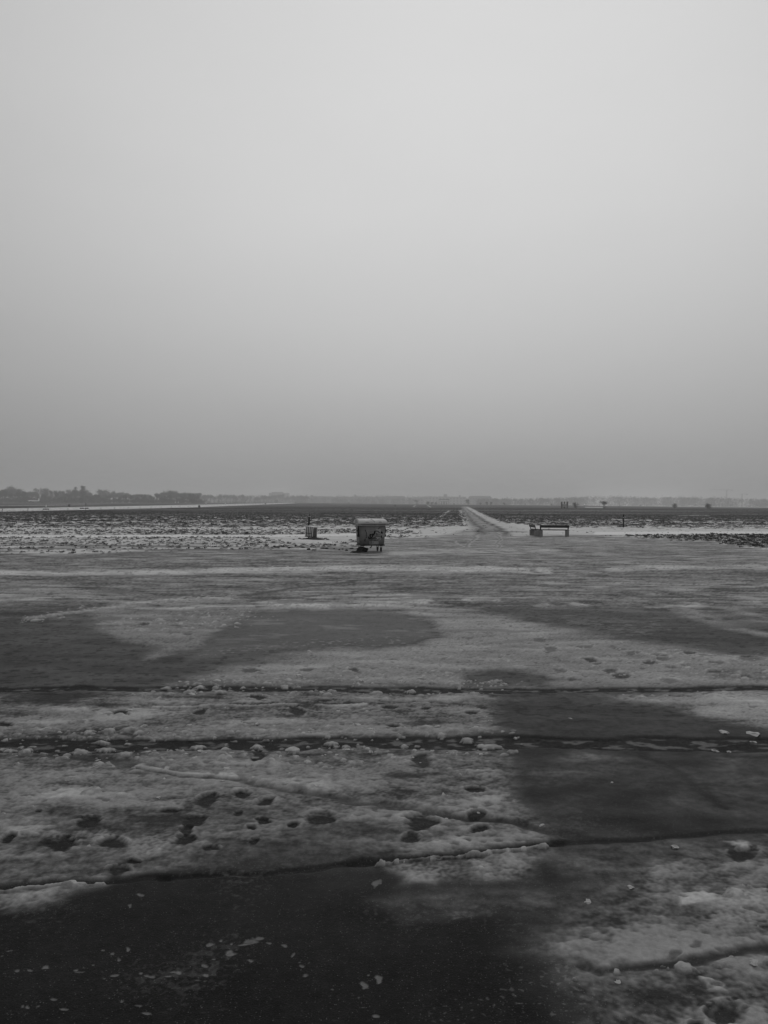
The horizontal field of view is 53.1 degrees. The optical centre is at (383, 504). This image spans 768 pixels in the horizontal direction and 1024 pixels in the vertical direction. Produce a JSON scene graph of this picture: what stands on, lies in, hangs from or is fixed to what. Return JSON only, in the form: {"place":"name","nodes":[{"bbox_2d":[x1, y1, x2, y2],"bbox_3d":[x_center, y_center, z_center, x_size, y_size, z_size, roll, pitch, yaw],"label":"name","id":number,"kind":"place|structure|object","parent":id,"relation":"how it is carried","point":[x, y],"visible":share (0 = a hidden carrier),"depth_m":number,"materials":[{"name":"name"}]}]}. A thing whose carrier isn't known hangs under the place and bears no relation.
{"place":"outdoors","nodes":[
{"label":"outdoors","id":0,"kind":"place"},
{"bbox_2d":[0,503,290,511],"bbox_3d":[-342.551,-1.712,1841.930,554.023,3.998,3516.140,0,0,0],"label":"runway","id":1,"kind":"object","parent":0,"point":[102,507],"visible":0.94,"depth_m":333.57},
{"bbox_2d":[0,534,767,1023],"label":"pavement","id":2,"kind":"structure","parent":0,"point":[350,882],"depth_m":5.49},
{"bbox_2d":[36,727,51,730],"bbox_3d":[-3.004,1.985,6.774,0.155,0.035,0.070,-8,6,-12],"label":"ice chunk","id":3,"kind":"object","parent":2,"relation":"on","point":[42,729],"visible":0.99,"depth_m":6.77,"materials":[{"name":"grey ice"}]},
{"bbox_2d":[285,746,299,750],"bbox_3d":[-0.751,2.014,6.297,0.102,0.043,0.140,-11,8,-44],"label":"ice chunk","id":4,"kind":"object","parent":2,"relation":"on","point":[293,748],"visible":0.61,"depth_m":6.29,"materials":[{"name":"white ice"}]},
{"bbox_2d":[356,546,367,551],"bbox_3d":[-0.939,2.005,32.414,0.492,0.506,0.478,0,0,24],"label":"earth clod","id":5,"kind":"object","parent":2,"relation":"on","point":[361,548],"visible":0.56,"depth_m":32.32,"materials":[{"name":"black soil"}]},
{"bbox_2d":[354,519,387,551],"bbox_3d":[-0.574,1.287,32.697,1.313,1.399,1.010,0,0,-15],"label":"refuse container","id":6,"kind":"object","parent":2,"relation":"on","point":[371,532],"visible":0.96,"depth_m":32.31,"materials":[{"name":"metal"}]},
{"bbox_2d":[529,524,539,535],"bbox_3d":[9.919,1.682,50.468,0.508,0.763,1.860,0,0,0],"label":"park bench","id":7,"kind":"object","parent":2,"relation":"on","point":[535,532],"visible":1,"depth_m":49.65,"materials":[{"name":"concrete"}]},
{"bbox_2d":[540,525,568,536],"bbox_3d":[10.959,1.688,49.591,1.860,0.763,0.508,0,0,5],"label":"park bench","id":8,"kind":"object","parent":2,"relation":"on","point":[556,526],"visible":1,"depth_m":49.39,"materials":[{"name":"concrete"}]},
{"bbox_2d":[746,731,759,736],"bbox_3d":[3.243,2.019,6.772,0.098,0.039,0.174,-7,-3,-20],"label":"ice chunk","id":9,"kind":"object","parent":2,"relation":"on","point":[755,734],"visible":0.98,"depth_m":6.75,"materials":[{"name":"white ice"}]},
{"bbox_2d":[749,959,757,965],"bbox_3d":[1.623,2.004,3.363,0.066,0.016,0.040,9,5,-19],"label":"ice chunk","id":10,"kind":"object","parent":2,"relation":"on","point":[754,962],"visible":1,"depth_m":3.36,"materials":[{"name":"white ice"}]},
{"bbox_2d":[0,502,767,554],"bbox_3d":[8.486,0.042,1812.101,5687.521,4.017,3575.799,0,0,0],"label":"ground","id":11,"kind":"structure","parent":0,"point":[333,536],"depth_m":66.59,"materials":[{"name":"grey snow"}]},
{"bbox_2d":[0,490,7,502],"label":"bare tree","id":12,"kind":"object","parent":11,"relation":"on","point":[3,493],"visible":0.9,"depth_m":934.71,"materials":[{"name":"grey plant"}]},
{"bbox_2d":[9,494,19,502],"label":"bare tree","id":13,"kind":"object","parent":11,"relation":"on","point":[13,496],"visible":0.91,"depth_m":943.94,"materials":[{"name":"grey plant"}]},
{"bbox_2d":[16,491,26,500],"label":"bare tree","id":14,"kind":"object","parent":11,"relation":"on","point":[22,494],"visible":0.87,"depth_m":951.95,"materials":[{"name":"grey plant"}]},
{"bbox_2d":[34,488,49,495],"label":"bare tree","id":15,"kind":"object","parent":11,"relation":"on","point":[44,490],"visible":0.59,"depth_m":1214.43,"materials":[{"name":"grey plant"}]},
{"bbox_2d":[49,490,57,498],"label":"bare tree","id":16,"kind":"object","parent":11,"relation":"on","point":[51,493],"visible":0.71,"depth_m":1076.13,"materials":[{"name":"grey plant"}]},
{"bbox_2d":[58,490,64,496],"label":"bare tree","id":17,"kind":"object","parent":11,"relation":"on","point":[61,493],"visible":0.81,"depth_m":1083.10,"materials":[{"name":"grey plant"}]},
{"bbox_2d":[73,487,77,497],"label":"poplar tree","id":18,"kind":"object","parent":11,"relation":"on","point":[75,492],"visible":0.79,"depth_m":1028.73,"materials":[{"name":"grey plant"}]},
{"bbox_2d":[79,485,86,502],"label":"poplar tree","id":19,"kind":"object","parent":11,"relation":"on","point":[82,493],"visible":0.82,"depth_m":1009.10,"materials":[{"name":"grey plant"}]},
{"bbox_2d":[89,497,97,502],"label":"bare shrub","id":20,"kind":"object","parent":11,"relation":"on","point":[93,499],"visible":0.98,"depth_m":934.62,"materials":[{"name":"grey plant"}]},
{"bbox_2d":[94,496,103,502],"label":"bare shrub","id":21,"kind":"object","parent":11,"relation":"on","point":[96,497],"visible":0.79,"depth_m":945.35,"materials":[{"name":"grey plant"}]},
{"bbox_2d":[96,489,107,502],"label":"bare tree","id":22,"kind":"object","parent":11,"relation":"on","point":[101,492],"visible":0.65,"depth_m":1213.68,"materials":[{"name":"grey plant"}]},
{"bbox_2d":[135,497,144,502],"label":"bare shrub","id":23,"kind":"object","parent":11,"relation":"on","point":[139,500],"visible":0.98,"depth_m":933.57,"materials":[{"name":"grey plant"}]},
{"bbox_2d":[222,495,229,502],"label":"bare tree","id":24,"kind":"object","parent":11,"relation":"on","point":[226,497],"visible":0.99,"depth_m":1616.95,"materials":[{"name":"grey plant"}]},
{"bbox_2d":[273,494,284,502],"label":"bare tree","id":25,"kind":"object","parent":11,"relation":"on","point":[278,497],"visible":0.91,"depth_m":1904.76,"materials":[{"name":"grey plant"}]},
{"bbox_2d":[269,492,289,502],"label":"building","id":26,"kind":"structure","parent":11,"relation":"on","point":[279,493],"depth_m":2530.00,"materials":[{"name":"glass"}]},
{"bbox_2d":[305,526,317,536],"bbox_3d":[-4.172,1.606,43.981,0.585,0.754,0.401,6,3,32],"label":"slatted box","id":27,"kind":"object","parent":11,"relation":"on","point":[310,531],"visible":0.94,"depth_m":43.84,"materials":[{"name":"grey wood"}]},
{"bbox_2d":[303,537,324,539],"bbox_3d":[-4.031,1.970,43.503,1.379,0.260,1.318,0,0,-15],"label":"earth clod","id":28,"kind":"object","parent":11,"relation":"on","point":[313,538],"visible":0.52,"depth_m":43.17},
{"bbox_2d":[308,495,326,502],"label":"building","id":29,"kind":"structure","parent":11,"relation":"on","point":[320,497],"depth_m":2640.00,"materials":[{"name":"glass"}]},
{"bbox_2d":[186,494,466,503],"bbox_3d":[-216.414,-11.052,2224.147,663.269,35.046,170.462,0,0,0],"label":"wood","id":30,"kind":"object","parent":11,"relation":"on","point":[335,500],"visible":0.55,"depth_m":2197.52,"materials":[{"name":"grey plant"}]},
{"bbox_2d":[327,495,381,503],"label":"building","id":31,"kind":"structure","parent":11,"relation":"on","point":[350,498],"depth_m":2684.00,"materials":[{"name":"glass"}]},
{"bbox_2d":[0,505,767,513],"bbox_3d":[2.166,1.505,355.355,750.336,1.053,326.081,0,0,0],"label":"grass","id":32,"kind":"structure","parent":11,"relation":"on","point":[530,509],"depth_m":300.67,"materials":[{"name":"grey plant"}]},
{"bbox_2d":[386,496,404,503],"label":"building","id":33,"kind":"structure","parent":11,"relation":"on","point":[389,499],"depth_m":2530.00,"materials":[{"name":"grey glass"}]},
{"bbox_2d":[411,497,422,503],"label":"building","id":34,"kind":"structure","parent":11,"relation":"on","point":[420,499],"depth_m":2200.00,"materials":[{"name":"grey glass"}]},
{"bbox_2d":[425,494,465,504],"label":"building","id":35,"kind":"structure","parent":11,"relation":"on","point":[459,500],"depth_m":2464.00,"materials":[{"name":"grey glass"}]},
{"bbox_2d":[468,496,491,504],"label":"building","id":36,"kind":"structure","parent":11,"relation":"on","point":[471,499],"depth_m":2420.00,"materials":[{"name":"grey glass"}]},
{"bbox_2d":[561,502,567,508],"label":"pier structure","id":37,"kind":"object","parent":11,"relation":"on","point":[564,505],"visible":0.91,"depth_m":429.72,"materials":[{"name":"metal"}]},
{"bbox_2d":[474,495,767,506],"bbox_3d":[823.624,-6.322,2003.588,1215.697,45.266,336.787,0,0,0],"label":"wood","id":38,"kind":"object","parent":11,"relation":"on","point":[644,501],"visible":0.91,"depth_m":1918.83,"materials":[{"name":"grey plant"}]},
{"bbox_2d":[0,510,767,528],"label":"ploughed field","id":39,"kind":"structure","parent":0,"point":[255,514],"depth_m":116.00,"materials":[{"name":"black soil"}]},
{"bbox_2d":[0,0,767,506],"label":"sky","id":40,"kind":"structure","parent":0,"point":[498,249],"materials":[{"name":"grey"}]},
{"bbox_2d":[435,507,557,537],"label":"path","id":41,"kind":"structure","parent":0,"point":[502,530],"depth_m":60.65,"materials":[{"name":"grey snow"}]},
{"bbox_2d":[625,532,767,546],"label":"grass","id":42,"kind":"structure","parent":0,"point":[729,539],"depth_m":46.86,"materials":[{"name":"black plant"}]}
]}

